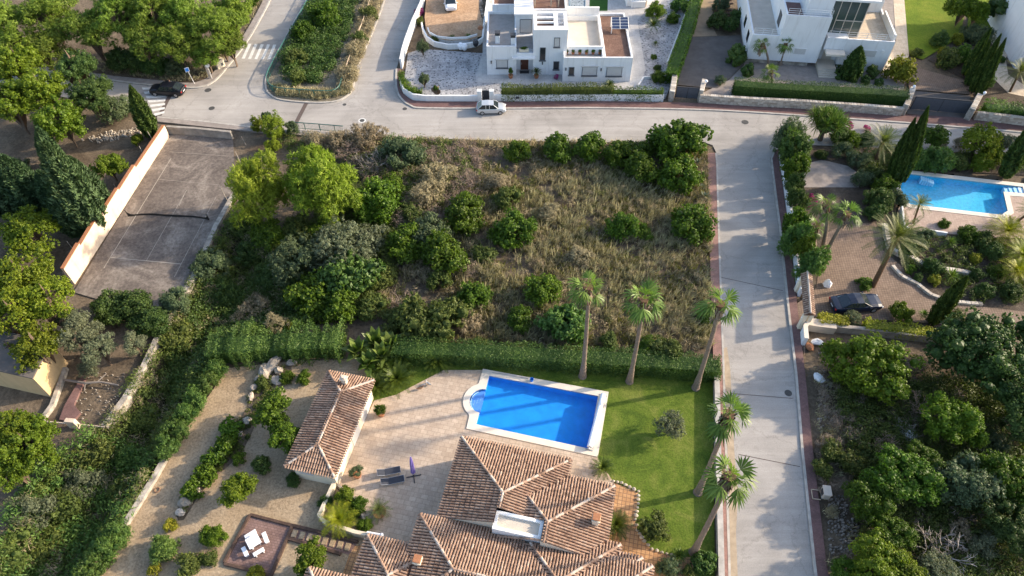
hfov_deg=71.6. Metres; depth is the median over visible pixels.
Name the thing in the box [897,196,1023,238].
pool terrace
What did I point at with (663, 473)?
lawn
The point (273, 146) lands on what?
young tree
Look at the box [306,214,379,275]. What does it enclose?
shrub
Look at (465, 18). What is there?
parking ground
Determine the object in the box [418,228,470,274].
carob bush
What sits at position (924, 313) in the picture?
yucca
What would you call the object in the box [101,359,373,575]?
gravel garden
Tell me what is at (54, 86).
broadleaf tree
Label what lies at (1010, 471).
scrub tree
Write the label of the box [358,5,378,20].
bush
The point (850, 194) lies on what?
villa garden
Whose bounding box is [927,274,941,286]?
shrub
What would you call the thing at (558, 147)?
carob bush
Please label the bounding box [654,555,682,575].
succulent
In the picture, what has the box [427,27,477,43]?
garden wall
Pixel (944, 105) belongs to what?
driveway gate
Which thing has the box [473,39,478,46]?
garden jar
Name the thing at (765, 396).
road joint
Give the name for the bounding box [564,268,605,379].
fan palm
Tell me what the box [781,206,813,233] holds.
shrub
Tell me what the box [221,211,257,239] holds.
shrub
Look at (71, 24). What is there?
broadleaf tree
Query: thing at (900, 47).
side terrace
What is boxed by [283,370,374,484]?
pool house
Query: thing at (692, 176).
carob bush
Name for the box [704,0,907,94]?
garden ground
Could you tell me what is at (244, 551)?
garden bench
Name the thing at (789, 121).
shrub
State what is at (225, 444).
shrub
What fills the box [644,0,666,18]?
shrub
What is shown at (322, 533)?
sleeper
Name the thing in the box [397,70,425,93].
climbing hedge
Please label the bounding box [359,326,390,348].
banana plant
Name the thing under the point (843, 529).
scattered stones
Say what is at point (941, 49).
shrub
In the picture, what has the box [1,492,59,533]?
bush
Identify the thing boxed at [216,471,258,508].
citrus tree
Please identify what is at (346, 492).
shrub
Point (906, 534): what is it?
scrub tree
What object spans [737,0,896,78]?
modern house
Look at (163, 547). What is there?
shrub
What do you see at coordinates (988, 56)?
cypress
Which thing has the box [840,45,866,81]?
topiary cone
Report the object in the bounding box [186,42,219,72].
pine tree
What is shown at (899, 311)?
shrub
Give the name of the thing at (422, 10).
bougainvillea
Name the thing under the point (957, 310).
shrub
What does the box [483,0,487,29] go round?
garden wall
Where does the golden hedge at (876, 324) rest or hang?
on the villa garden at (850, 194)
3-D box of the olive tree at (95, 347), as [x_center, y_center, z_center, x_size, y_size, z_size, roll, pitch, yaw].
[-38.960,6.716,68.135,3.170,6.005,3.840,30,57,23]
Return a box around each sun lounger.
[376,466,400,476]
[380,475,404,485]
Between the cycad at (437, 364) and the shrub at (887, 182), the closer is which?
the cycad at (437, 364)
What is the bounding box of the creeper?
[416,16,423,24]
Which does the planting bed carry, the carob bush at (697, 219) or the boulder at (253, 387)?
the boulder at (253, 387)
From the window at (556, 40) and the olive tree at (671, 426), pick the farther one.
the window at (556, 40)
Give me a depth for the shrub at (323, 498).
59.60 m
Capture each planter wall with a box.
[317,482,378,537]
[337,484,364,518]
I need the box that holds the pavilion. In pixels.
[625,0,646,7]
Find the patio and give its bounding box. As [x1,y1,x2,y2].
[337,370,612,543]
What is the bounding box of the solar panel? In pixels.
[610,17,628,32]
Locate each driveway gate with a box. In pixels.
[675,86,699,98]
[910,96,973,113]
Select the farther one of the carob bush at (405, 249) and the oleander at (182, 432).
the carob bush at (405, 249)
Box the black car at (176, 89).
[148,81,185,97]
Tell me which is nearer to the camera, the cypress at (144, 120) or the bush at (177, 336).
the bush at (177, 336)
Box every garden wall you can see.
[43,367,68,419]
[47,418,104,428]
[123,460,167,526]
[399,0,425,68]
[399,77,477,100]
[421,22,484,49]
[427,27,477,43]
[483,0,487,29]
[494,94,663,101]
[637,76,650,86]
[666,14,684,64]
[713,376,724,575]
[779,155,801,296]
[800,322,809,345]
[808,318,836,333]
[835,324,934,342]
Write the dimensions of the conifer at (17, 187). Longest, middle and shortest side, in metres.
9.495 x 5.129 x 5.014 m
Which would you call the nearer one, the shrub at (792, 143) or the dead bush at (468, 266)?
the dead bush at (468, 266)
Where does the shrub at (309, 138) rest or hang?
on the ground at (16, 138)
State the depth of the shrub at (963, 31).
104.67 m
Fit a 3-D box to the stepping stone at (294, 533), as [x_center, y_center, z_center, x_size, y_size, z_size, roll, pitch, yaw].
[-17.902,20.198,58.406,0.440,0.080,0.620,8,51,6]
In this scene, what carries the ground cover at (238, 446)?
on the planting bed
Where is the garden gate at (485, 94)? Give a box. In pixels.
[482,90,488,99]
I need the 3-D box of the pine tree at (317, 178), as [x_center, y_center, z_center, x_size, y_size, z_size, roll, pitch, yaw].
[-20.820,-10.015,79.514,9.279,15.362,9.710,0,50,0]
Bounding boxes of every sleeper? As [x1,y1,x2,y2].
[223,515,250,562]
[223,562,270,575]
[250,513,291,526]
[270,526,293,575]
[286,536,341,555]
[292,524,358,543]
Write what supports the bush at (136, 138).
on the ground at (16, 138)
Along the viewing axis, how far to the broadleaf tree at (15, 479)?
57.72 m
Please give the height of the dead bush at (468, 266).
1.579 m
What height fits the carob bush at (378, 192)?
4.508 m
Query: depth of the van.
108.84 m
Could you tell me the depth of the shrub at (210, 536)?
57.25 m
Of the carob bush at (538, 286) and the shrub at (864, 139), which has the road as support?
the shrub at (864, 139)
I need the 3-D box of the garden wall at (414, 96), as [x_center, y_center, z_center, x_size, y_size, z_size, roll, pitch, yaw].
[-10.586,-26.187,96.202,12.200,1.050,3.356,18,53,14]
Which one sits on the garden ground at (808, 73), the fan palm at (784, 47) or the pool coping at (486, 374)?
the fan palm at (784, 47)
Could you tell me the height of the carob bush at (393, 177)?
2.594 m
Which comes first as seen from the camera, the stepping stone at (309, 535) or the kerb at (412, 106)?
the stepping stone at (309, 535)
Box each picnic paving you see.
[227,517,289,572]
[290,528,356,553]
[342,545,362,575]
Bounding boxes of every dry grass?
[54,0,260,81]
[270,71,352,99]
[348,132,703,151]
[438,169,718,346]
[814,354,1023,575]
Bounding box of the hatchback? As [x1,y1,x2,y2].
[476,100,505,114]
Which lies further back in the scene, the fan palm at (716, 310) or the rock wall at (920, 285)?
the rock wall at (920, 285)
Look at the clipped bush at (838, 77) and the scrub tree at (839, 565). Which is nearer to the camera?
the scrub tree at (839, 565)
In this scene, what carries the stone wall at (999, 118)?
on the ground at (16, 138)
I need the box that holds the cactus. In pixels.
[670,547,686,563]
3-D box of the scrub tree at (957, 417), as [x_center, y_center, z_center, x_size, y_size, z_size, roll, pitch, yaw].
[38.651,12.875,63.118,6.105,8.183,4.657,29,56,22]
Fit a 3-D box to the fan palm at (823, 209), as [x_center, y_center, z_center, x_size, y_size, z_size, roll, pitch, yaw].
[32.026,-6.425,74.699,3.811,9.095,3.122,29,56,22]
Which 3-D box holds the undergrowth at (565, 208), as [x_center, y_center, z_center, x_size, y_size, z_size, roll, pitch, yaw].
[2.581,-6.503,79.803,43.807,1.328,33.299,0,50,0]
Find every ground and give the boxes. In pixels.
[0,0,1023,575]
[425,0,482,39]
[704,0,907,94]
[928,40,1023,109]
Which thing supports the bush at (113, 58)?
on the ground at (16, 138)
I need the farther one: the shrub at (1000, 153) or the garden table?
the shrub at (1000, 153)
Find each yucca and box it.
[916,309,928,320]
[941,236,959,248]
[943,267,960,283]
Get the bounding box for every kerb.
[36,0,270,88]
[157,116,328,133]
[265,0,384,102]
[395,68,1021,132]
[715,153,730,575]
[770,152,816,575]
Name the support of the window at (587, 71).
in the white house at (548, 33)
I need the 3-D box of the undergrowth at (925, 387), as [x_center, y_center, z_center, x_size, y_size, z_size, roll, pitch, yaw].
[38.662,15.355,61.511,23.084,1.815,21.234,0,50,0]
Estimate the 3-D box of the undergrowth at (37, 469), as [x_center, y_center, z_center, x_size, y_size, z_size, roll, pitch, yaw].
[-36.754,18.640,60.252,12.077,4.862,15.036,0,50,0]
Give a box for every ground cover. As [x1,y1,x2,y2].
[179,364,285,511]
[855,131,1023,172]
[901,232,1023,304]
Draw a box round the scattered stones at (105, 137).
[81,127,140,142]
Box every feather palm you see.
[856,122,901,163]
[861,210,928,287]
[904,193,933,222]
[1000,58,1023,91]
[1015,199,1023,220]
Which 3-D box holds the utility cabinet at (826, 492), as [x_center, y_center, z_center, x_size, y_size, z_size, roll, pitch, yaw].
[26.262,17.379,60.270,1.470,0.880,1.065,5,51,4]
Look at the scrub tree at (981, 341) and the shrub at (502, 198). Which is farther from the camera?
the shrub at (502, 198)
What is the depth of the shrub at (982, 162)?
85.75 m
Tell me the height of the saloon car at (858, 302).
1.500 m
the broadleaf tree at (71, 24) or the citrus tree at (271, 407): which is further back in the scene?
the broadleaf tree at (71, 24)
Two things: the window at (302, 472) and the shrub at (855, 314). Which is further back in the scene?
the shrub at (855, 314)
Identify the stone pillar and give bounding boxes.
[668,74,676,101]
[697,79,706,101]
[902,86,915,115]
[964,93,982,120]
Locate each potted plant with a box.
[348,464,363,478]
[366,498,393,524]
[373,404,386,417]
[508,67,512,78]
[532,67,540,78]
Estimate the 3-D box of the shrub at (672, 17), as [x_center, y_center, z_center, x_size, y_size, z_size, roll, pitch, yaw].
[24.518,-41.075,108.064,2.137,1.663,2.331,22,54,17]
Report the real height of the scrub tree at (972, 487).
7.477 m
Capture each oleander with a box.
[71,548,116,575]
[89,534,121,564]
[102,517,133,549]
[153,432,181,462]
[160,417,189,441]
[172,402,199,427]
[182,383,206,416]
[193,368,218,395]
[202,358,228,381]
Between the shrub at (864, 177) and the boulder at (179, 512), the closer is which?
the boulder at (179, 512)
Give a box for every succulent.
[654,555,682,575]
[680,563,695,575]
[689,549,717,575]
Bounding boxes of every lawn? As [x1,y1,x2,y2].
[368,356,714,575]
[589,0,607,10]
[904,0,963,58]
[967,0,990,30]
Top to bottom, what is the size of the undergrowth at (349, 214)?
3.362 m
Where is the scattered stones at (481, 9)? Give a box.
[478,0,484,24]
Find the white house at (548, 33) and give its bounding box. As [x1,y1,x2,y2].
[486,0,632,81]
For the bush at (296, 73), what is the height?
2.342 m
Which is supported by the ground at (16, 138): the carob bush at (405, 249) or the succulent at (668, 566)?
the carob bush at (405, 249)
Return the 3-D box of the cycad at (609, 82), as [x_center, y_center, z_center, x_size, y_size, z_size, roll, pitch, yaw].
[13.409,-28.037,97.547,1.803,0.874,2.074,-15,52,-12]
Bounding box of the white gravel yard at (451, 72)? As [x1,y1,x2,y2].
[405,0,688,99]
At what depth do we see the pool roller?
64.30 m
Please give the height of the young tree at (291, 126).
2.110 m
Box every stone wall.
[698,93,904,115]
[973,111,1023,125]
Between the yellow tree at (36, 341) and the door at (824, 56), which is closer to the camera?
the yellow tree at (36, 341)
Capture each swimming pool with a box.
[470,376,597,447]
[901,174,1023,214]
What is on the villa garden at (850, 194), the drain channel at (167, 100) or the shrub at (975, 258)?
the shrub at (975, 258)
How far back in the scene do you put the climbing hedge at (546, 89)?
94.85 m
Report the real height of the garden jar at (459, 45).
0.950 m
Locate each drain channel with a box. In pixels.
[157,96,170,115]
[295,103,307,123]
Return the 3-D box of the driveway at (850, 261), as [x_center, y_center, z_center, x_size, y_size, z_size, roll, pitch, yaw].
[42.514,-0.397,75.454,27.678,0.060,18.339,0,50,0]
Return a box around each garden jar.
[458,42,461,49]
[462,43,466,50]
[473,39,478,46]
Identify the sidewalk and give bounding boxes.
[34,0,268,86]
[157,117,326,137]
[397,69,1023,130]
[707,153,727,575]
[773,151,827,575]
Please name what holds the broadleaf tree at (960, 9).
on the lawn at (926, 20)
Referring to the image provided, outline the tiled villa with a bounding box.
[304,435,654,575]
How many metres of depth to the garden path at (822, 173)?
86.37 m
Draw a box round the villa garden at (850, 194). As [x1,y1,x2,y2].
[792,147,1023,338]
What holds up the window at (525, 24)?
in the white house at (548, 33)
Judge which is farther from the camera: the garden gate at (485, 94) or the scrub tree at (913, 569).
the garden gate at (485, 94)
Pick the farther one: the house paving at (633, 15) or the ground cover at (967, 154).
the house paving at (633, 15)
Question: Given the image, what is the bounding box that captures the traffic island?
[266,0,381,101]
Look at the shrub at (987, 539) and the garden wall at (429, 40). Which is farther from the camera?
the garden wall at (429, 40)
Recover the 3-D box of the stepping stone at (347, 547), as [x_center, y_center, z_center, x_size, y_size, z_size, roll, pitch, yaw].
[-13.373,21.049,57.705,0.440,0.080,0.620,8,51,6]
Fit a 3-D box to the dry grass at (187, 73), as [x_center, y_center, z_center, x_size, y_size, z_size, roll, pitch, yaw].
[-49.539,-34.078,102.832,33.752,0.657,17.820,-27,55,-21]
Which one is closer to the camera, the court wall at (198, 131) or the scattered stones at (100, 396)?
the scattered stones at (100, 396)
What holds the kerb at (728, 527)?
on the ground at (16, 138)
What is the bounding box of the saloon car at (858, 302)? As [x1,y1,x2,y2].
[829,291,883,313]
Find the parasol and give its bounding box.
[406,456,420,482]
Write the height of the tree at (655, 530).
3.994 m
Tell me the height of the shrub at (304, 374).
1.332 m
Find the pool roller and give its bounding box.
[585,392,606,450]
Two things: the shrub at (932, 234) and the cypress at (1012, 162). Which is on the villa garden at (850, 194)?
the shrub at (932, 234)
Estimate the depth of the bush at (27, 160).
86.50 m
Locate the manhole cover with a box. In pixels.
[785,390,791,395]
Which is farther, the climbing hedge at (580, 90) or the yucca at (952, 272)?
the climbing hedge at (580, 90)
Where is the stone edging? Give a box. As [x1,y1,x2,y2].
[612,480,672,554]
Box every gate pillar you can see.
[477,89,481,101]
[489,89,493,99]
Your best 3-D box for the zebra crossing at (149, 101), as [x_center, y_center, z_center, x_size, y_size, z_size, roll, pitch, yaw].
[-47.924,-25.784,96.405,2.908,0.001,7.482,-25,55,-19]
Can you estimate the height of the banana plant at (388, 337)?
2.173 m
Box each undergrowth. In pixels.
[0,206,324,575]
[0,419,157,575]
[157,257,333,409]
[265,130,480,321]
[277,0,361,84]
[362,141,710,351]
[827,366,1023,575]
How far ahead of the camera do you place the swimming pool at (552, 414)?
66.54 m
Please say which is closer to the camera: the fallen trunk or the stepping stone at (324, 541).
the stepping stone at (324, 541)
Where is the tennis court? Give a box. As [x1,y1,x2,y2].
[75,134,234,313]
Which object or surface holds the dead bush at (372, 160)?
on the ground at (16, 138)
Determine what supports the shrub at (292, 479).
on the gravel garden at (273, 496)
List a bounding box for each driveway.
[676,35,743,87]
[692,0,716,36]
[797,223,1023,355]
[907,91,970,117]
[908,68,971,94]
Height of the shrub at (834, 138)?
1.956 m
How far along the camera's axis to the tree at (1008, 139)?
87.30 m
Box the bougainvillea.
[414,7,424,15]
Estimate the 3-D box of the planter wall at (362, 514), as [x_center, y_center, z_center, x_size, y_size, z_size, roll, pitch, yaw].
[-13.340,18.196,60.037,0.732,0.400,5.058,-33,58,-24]
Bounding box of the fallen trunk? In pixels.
[63,373,118,390]
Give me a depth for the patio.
63.19 m
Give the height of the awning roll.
0.320 m
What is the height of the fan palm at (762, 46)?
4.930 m
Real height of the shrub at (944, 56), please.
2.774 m
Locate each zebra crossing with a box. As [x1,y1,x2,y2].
[142,87,165,115]
[242,44,275,59]
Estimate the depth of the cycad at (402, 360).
68.24 m
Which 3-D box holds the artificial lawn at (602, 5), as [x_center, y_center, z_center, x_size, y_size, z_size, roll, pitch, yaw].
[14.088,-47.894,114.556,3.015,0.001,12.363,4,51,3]
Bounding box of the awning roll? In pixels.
[367,531,383,535]
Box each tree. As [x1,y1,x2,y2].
[0,0,37,49]
[0,37,45,80]
[0,78,38,134]
[0,204,62,262]
[0,241,55,297]
[0,285,49,335]
[0,408,31,447]
[0,409,60,476]
[0,448,34,492]
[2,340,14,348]
[7,320,65,374]
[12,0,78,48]
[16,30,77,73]
[16,275,74,326]
[20,67,68,112]
[29,94,87,148]
[53,48,98,86]
[53,310,82,333]
[54,308,104,352]
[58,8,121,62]
[64,72,113,125]
[76,359,99,378]
[79,330,119,369]
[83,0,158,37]
[89,153,129,180]
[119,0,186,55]
[121,22,164,63]
[121,330,146,356]
[148,24,204,67]
[157,0,214,38]
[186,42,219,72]
[187,6,249,61]
[211,0,253,39]
[215,31,247,66]
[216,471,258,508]
[224,147,291,229]
[249,115,264,132]
[251,386,292,429]
[261,109,285,138]
[261,111,271,119]
[263,135,281,151]
[267,417,300,453]
[281,142,365,224]
[285,120,299,137]
[292,535,327,575]
[416,39,429,54]
[418,72,429,87]
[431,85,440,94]
[635,509,671,542]
[652,409,685,440]
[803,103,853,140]
[818,331,926,406]
[828,554,863,575]
[841,476,904,526]
[847,527,908,575]
[858,442,948,506]
[865,513,919,550]
[869,430,905,452]
[882,549,929,575]
[891,416,919,437]
[896,438,946,470]
[908,390,941,419]
[914,523,977,575]
[917,547,959,575]
[919,390,990,448]
[922,305,1023,400]
[924,124,951,148]
[930,448,1007,512]
[941,0,986,25]
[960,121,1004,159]
[965,0,989,24]
[970,448,1023,509]
[974,496,1023,558]
[983,373,1023,441]
[984,0,1008,16]
[999,133,1016,149]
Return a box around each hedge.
[202,315,348,370]
[390,335,722,382]
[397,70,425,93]
[500,80,552,101]
[552,81,613,101]
[613,85,663,101]
[663,0,702,83]
[729,76,911,106]
[815,311,849,325]
[862,316,938,340]
[978,97,1023,115]
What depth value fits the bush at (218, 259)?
76.10 m
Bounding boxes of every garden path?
[59,376,87,420]
[804,160,859,186]
[853,146,890,154]
[991,35,1023,95]
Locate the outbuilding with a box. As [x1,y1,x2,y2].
[0,332,67,396]
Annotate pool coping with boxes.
[463,369,608,456]
[896,171,1023,217]
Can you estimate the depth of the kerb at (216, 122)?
92.84 m
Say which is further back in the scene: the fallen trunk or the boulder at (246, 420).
the fallen trunk
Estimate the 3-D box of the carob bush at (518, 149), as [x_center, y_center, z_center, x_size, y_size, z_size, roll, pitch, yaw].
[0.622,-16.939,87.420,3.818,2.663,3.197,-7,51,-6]
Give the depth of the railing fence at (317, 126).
91.19 m
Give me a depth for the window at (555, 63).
98.72 m
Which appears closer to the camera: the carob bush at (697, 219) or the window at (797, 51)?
the carob bush at (697, 219)
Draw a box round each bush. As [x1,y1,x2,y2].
[0,523,35,572]
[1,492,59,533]
[16,158,31,168]
[27,523,72,570]
[34,482,97,525]
[58,466,109,501]
[69,437,122,472]
[94,94,130,124]
[103,45,126,71]
[104,475,130,514]
[112,438,144,472]
[118,48,146,74]
[130,133,143,146]
[130,402,162,435]
[137,56,172,75]
[157,285,191,315]
[158,318,203,357]
[165,57,190,76]
[188,244,232,287]
[210,276,245,310]
[229,291,276,324]
[245,0,258,6]
[262,312,289,333]
[283,319,296,330]
[284,48,308,65]
[288,20,314,43]
[289,66,306,87]
[306,0,342,31]
[333,64,357,84]
[333,140,356,161]
[343,38,365,59]
[350,30,368,43]
[352,146,389,172]
[352,176,404,225]
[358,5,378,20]
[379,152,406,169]
[382,171,408,196]
[385,222,423,264]
[388,289,415,307]
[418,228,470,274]
[429,150,458,166]
[443,191,486,236]
[455,163,477,186]
[456,280,493,309]
[459,190,483,207]
[460,262,480,280]
[486,224,497,242]
[491,206,537,250]
[501,140,531,165]
[507,304,533,334]
[522,272,562,307]
[542,131,572,163]
[571,130,606,163]
[599,139,635,169]
[604,211,640,242]
[621,149,660,182]
[627,140,655,158]
[637,222,653,240]
[645,127,658,148]
[646,118,713,164]
[655,153,704,195]
[670,203,718,246]
[696,307,713,325]
[724,43,747,66]
[740,62,753,77]
[834,68,840,74]
[835,73,844,80]
[854,276,872,291]
[860,75,870,84]
[866,64,879,79]
[874,77,883,85]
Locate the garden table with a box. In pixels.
[245,533,260,549]
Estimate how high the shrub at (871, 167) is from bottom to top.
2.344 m
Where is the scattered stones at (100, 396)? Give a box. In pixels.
[76,372,124,424]
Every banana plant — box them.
[340,336,373,361]
[355,348,381,378]
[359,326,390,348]
[367,340,391,367]
[379,331,402,356]
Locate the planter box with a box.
[519,46,528,51]
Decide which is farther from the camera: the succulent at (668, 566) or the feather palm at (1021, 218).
the feather palm at (1021, 218)
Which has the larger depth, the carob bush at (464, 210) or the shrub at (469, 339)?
the carob bush at (464, 210)
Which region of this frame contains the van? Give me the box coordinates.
[443,0,457,10]
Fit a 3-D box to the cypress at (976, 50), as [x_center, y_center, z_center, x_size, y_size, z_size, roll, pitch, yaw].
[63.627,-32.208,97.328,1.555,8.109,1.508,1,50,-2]
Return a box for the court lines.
[104,152,220,276]
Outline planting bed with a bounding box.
[176,366,291,519]
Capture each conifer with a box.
[0,153,44,216]
[0,191,20,220]
[33,169,47,212]
[34,126,63,156]
[37,137,107,234]
[45,189,81,238]
[67,155,110,203]
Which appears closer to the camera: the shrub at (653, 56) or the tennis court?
the tennis court
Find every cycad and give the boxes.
[364,370,392,399]
[372,353,398,375]
[377,358,418,398]
[392,355,417,372]
[419,357,452,374]
[590,455,615,479]
[603,79,614,86]
[608,509,634,540]
[645,17,661,30]
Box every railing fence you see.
[266,0,342,96]
[288,121,342,130]
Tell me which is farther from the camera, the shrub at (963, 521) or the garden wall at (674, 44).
the garden wall at (674, 44)
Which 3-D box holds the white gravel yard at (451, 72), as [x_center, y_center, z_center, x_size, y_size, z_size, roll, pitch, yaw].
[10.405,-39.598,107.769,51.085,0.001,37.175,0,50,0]
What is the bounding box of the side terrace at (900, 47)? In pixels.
[883,0,908,70]
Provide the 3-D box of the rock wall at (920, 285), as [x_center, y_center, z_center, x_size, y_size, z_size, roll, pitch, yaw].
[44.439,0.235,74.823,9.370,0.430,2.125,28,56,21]
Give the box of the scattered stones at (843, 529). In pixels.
[827,495,861,555]
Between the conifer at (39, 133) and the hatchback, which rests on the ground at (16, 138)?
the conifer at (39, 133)
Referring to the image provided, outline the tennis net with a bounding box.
[124,210,208,219]
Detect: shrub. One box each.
[88,288,124,325]
[111,288,152,323]
[125,306,171,337]
[146,562,161,575]
[148,534,181,565]
[162,517,177,531]
[174,551,201,575]
[179,475,204,500]
[190,463,217,487]
[198,524,228,548]
[198,548,218,566]
[199,451,226,472]
[207,434,236,459]
[218,414,244,440]
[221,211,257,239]
[231,452,246,466]
[233,237,263,266]
[246,564,265,575]
[247,218,285,251]
[250,454,271,475]
[253,262,280,293]
[255,374,268,389]
[267,230,324,285]
[279,370,294,384]
[281,212,313,240]
[283,266,337,324]
[286,471,300,488]
[295,368,310,385]
[300,129,327,148]
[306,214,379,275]
[307,216,342,239]
[316,249,386,304]
[316,494,333,506]
[323,286,357,324]
[324,129,354,151]
[333,484,355,509]
[344,506,358,523]
[348,223,389,256]
[350,121,389,152]
[350,495,368,515]
[351,292,391,321]
[355,516,373,531]
[370,228,396,257]
[371,264,398,291]
[374,134,426,170]
[377,308,403,334]
[389,291,436,341]
[399,201,426,223]
[406,211,454,247]
[407,177,443,209]
[417,161,457,190]
[425,270,452,290]
[427,295,474,342]
[460,310,484,332]
[468,336,489,344]
[469,244,498,264]
[481,170,511,187]
[490,185,524,210]
[532,303,590,345]
[537,201,560,221]
[567,244,595,264]
[598,330,618,350]
[638,334,654,353]
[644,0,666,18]
[645,334,683,358]
[650,54,656,59]
[650,70,666,83]
[653,64,661,69]
[666,11,680,23]
[669,0,688,12]
[706,9,727,28]
[712,0,729,10]
[714,75,726,84]
[722,16,739,31]
[730,7,741,20]
[770,114,809,151]
[776,220,815,259]
[777,125,814,163]
[779,150,811,180]
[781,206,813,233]
[783,172,806,191]
[785,185,812,208]
[790,236,816,260]
[791,244,831,280]
[807,193,817,207]
[810,458,833,483]
[813,149,828,159]
[819,437,843,463]
[825,505,839,518]
[828,127,850,143]
[831,141,856,158]
[836,449,866,479]
[843,309,861,325]
[845,130,861,147]
[847,149,875,168]
[850,168,875,186]
[858,129,875,146]
[862,187,894,213]
[862,204,888,221]
[865,161,886,185]
[870,173,901,189]
[880,53,918,84]
[887,187,909,206]
[888,300,915,324]
[896,242,917,258]
[904,264,916,274]
[906,234,929,252]
[909,47,924,56]
[913,148,929,171]
[913,273,922,281]
[917,228,936,239]
[922,144,957,173]
[922,256,947,275]
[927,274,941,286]
[928,29,949,46]
[935,46,963,69]
[937,46,946,53]
[937,217,951,228]
[945,517,973,546]
[946,308,966,322]
[949,32,963,45]
[951,137,965,149]
[953,153,970,170]
[954,43,972,63]
[956,224,981,244]
[958,24,976,42]
[962,529,999,559]
[963,22,999,44]
[968,152,994,172]
[969,253,982,265]
[969,266,984,281]
[973,230,993,248]
[973,282,996,298]
[977,145,1005,163]
[978,240,1004,261]
[980,428,1014,456]
[987,263,1007,278]
[989,76,997,87]
[999,56,1006,62]
[999,279,1023,300]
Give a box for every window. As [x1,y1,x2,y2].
[299,470,313,475]
[495,59,508,68]
[520,19,531,32]
[539,47,545,61]
[553,38,559,47]
[553,61,558,70]
[568,67,574,75]
[581,66,598,76]
[605,66,623,76]
[743,15,749,42]
[777,9,781,26]
[793,48,806,54]
[864,50,876,57]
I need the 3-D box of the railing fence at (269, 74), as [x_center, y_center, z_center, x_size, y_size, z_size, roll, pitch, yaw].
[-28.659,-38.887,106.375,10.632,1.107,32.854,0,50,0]
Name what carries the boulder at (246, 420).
on the planting bed
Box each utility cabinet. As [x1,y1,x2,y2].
[215,57,224,68]
[811,485,832,499]
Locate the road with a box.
[0,0,1020,575]
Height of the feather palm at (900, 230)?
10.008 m
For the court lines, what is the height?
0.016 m
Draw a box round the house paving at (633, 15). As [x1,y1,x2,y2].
[476,0,669,87]
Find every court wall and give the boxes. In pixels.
[60,125,168,283]
[101,194,234,430]
[166,125,233,138]
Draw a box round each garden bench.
[241,546,248,556]
[244,529,256,538]
[253,547,264,556]
[261,532,268,543]
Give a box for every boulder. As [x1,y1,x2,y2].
[175,508,185,516]
[177,497,192,507]
[242,416,251,423]
[248,392,253,400]
[250,384,257,390]
[258,363,269,378]
[266,356,281,375]
[270,375,280,384]
[273,366,282,374]
[286,359,297,365]
[806,342,813,350]
[811,338,822,344]
[814,372,825,382]
[823,279,831,287]
[902,430,914,441]
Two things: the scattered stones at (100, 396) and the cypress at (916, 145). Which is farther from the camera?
the cypress at (916, 145)
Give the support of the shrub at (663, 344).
on the ground at (16, 138)
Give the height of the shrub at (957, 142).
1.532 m
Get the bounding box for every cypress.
[128,84,157,138]
[887,117,916,181]
[896,104,929,182]
[925,275,968,325]
[959,27,991,74]
[961,40,990,85]
[966,34,1001,93]
[972,38,1006,97]
[998,130,1023,178]
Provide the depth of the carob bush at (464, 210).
78.78 m
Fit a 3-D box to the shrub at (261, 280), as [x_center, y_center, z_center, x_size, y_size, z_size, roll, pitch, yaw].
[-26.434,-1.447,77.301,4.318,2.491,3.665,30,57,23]
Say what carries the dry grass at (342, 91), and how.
on the traffic island
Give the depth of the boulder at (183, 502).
59.65 m
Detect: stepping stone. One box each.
[291,529,297,537]
[298,531,305,539]
[306,533,312,540]
[321,537,328,544]
[329,539,335,546]
[336,541,343,548]
[344,543,350,550]
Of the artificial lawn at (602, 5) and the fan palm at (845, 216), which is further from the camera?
the artificial lawn at (602, 5)
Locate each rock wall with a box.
[882,223,970,275]
[891,265,982,305]
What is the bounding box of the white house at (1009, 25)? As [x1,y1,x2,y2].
[987,0,1023,68]
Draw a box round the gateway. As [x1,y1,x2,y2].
[794,271,815,329]
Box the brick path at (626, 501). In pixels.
[604,482,692,575]
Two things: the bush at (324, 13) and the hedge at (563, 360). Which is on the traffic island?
the bush at (324, 13)
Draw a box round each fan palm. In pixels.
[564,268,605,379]
[620,278,665,384]
[688,452,759,555]
[689,286,742,391]
[693,390,752,496]
[752,38,770,65]
[758,63,780,81]
[776,36,793,65]
[806,193,840,246]
[810,217,824,245]
[825,199,862,249]
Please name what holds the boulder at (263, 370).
on the planting bed
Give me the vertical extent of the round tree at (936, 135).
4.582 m
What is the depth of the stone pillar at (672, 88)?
95.69 m
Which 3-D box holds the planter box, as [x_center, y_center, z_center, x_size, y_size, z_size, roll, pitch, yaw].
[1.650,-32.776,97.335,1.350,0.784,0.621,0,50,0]
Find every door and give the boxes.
[351,402,369,446]
[520,60,527,69]
[821,49,830,59]
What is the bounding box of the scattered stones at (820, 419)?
[817,352,832,443]
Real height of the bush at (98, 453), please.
3.153 m
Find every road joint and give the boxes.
[721,277,782,290]
[732,393,792,398]
[739,454,799,466]
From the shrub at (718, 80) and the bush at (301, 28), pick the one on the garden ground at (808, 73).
the shrub at (718, 80)
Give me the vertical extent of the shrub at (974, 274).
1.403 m
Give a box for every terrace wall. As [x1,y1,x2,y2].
[900,206,908,227]
[929,229,947,235]
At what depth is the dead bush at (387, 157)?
86.45 m
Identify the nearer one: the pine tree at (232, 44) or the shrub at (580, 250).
the shrub at (580, 250)
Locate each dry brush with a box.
[316,133,484,227]
[335,0,383,89]
[813,352,1022,575]
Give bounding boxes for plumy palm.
[981,213,1023,249]
[998,257,1023,283]
[1000,237,1023,273]
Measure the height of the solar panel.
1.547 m

